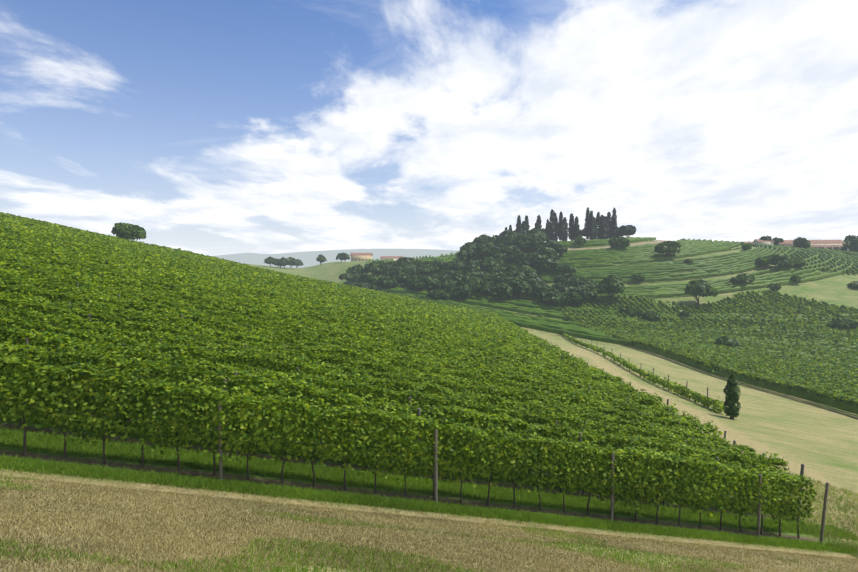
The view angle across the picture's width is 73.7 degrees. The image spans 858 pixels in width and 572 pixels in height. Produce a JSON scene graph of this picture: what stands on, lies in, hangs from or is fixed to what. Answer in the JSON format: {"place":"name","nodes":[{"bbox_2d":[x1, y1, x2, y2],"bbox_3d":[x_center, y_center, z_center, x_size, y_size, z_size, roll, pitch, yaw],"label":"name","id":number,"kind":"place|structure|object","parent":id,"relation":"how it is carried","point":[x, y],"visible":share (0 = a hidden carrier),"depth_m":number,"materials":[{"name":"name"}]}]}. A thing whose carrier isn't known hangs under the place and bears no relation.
{"place":"outdoors","nodes":[
{"label":"outdoors","id":0,"kind":"place"},
{"bbox_2d":[0,240,857,571],"bbox_3d":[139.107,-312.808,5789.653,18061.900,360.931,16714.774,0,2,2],"label":"terrain","id":1,"kind":"structure","parent":0,"point":[820,440],"depth_m":37.60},
{"bbox_2d":[351,252,371,260],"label":"ochre house walls","id":2,"kind":"structure","parent":1,"relation":"on","point":[360,257],"depth_m":550.21,"materials":[{"name":"beige paint"}]},
{"bbox_2d":[0,212,816,524],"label":"vineyard foliage","id":3,"kind":"object","parent":1,"relation":"on","point":[460,378],"visible":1,"depth_m":22.83,"materials":[{"name":"green plant"}]},
{"bbox_2d":[18,391,799,537],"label":"vine trunks","id":4,"kind":"object","parent":1,"relation":"on","point":[178,459],"depth_m":18.08,"materials":[{"name":"brown wood"}]},
{"bbox_2d":[0,468,857,571],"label":"dry grass tufts","id":5,"kind":"object","parent":1,"relation":"on","point":[331,512],"visible":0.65,"depth_m":10.21,"materials":[{"name":"beige plant"}]},
{"bbox_2d":[0,377,857,571],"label":"green grass tufts","id":6,"kind":"object","parent":1,"relation":"on","point":[117,450],"visible":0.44,"depth_m":17.14,"materials":[{"name":"green plant"}]},
{"bbox_2d":[25,236,842,543],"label":"vineyard posts","id":7,"kind":"object","parent":1,"relation":"on","point":[557,426],"visible":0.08,"depth_m":21.35,"materials":[{"name":"grey wood"}]},
{"bbox_2d":[111,222,857,417],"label":"trees","id":8,"kind":"object","parent":1,"relation":"on","point":[611,283],"visible":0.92,"depth_m":241.93,"materials":[{"name":"green plant"}]},
{"bbox_2d":[127,228,857,418],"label":"tree trunks","id":9,"kind":"object","parent":1,"relation":"on","point":[610,297],"visible":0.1,"depth_m":278.15,"materials":[{"name":"brown plant"}]},
{"bbox_2d":[264,228,857,304],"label":"woodland trees","id":10,"kind":"object","parent":1,"relation":"on","point":[494,277],"visible":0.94,"depth_m":299.69,"materials":[{"name":"green plant"}]},
{"bbox_2d":[499,207,635,240],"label":"cypress trees","id":11,"kind":"object","parent":1,"relation":"on","point":[554,229],"visible":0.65,"depth_m":398.41,"materials":[{"name":"green plant"}]},
{"bbox_2d":[365,237,857,414],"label":"vineyard rows","id":12,"kind":"object","parent":1,"relation":"on","point":[817,260],"visible":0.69,"depth_m":249.46,"materials":[{"name":"green plant"}]},
{"bbox_2d":[382,239,847,259],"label":"house walls","id":13,"kind":"structure","parent":1,"relation":"on","point":[771,243],"depth_m":370.27,"materials":[{"name":"beige paint"}]},
{"bbox_2d":[350,239,844,258],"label":"house roofs","id":14,"kind":"structure","parent":13,"relation":"on","point":[757,240],"depth_m":373.43,"materials":[{"name":"red tile"}]},
{"bbox_2d":[568,240,665,249],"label":"terrace earth strip","id":15,"kind":"object","parent":1,"relation":"on","point":[635,244],"visible":0.23,"depth_m":351.44,"materials":[{"name":"beige soil"}]},
{"bbox_2d":[554,290,857,406],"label":"vineyard foliage","id":16,"kind":"object","parent":1,"relation":"on","point":[665,348],"visible":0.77,"depth_m":178.87,"materials":[{"name":"green plant"}]},
{"bbox_2d":[0,0,857,255],"label":"sky","id":17,"kind":"structure","parent":0,"point":[207,127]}
]}

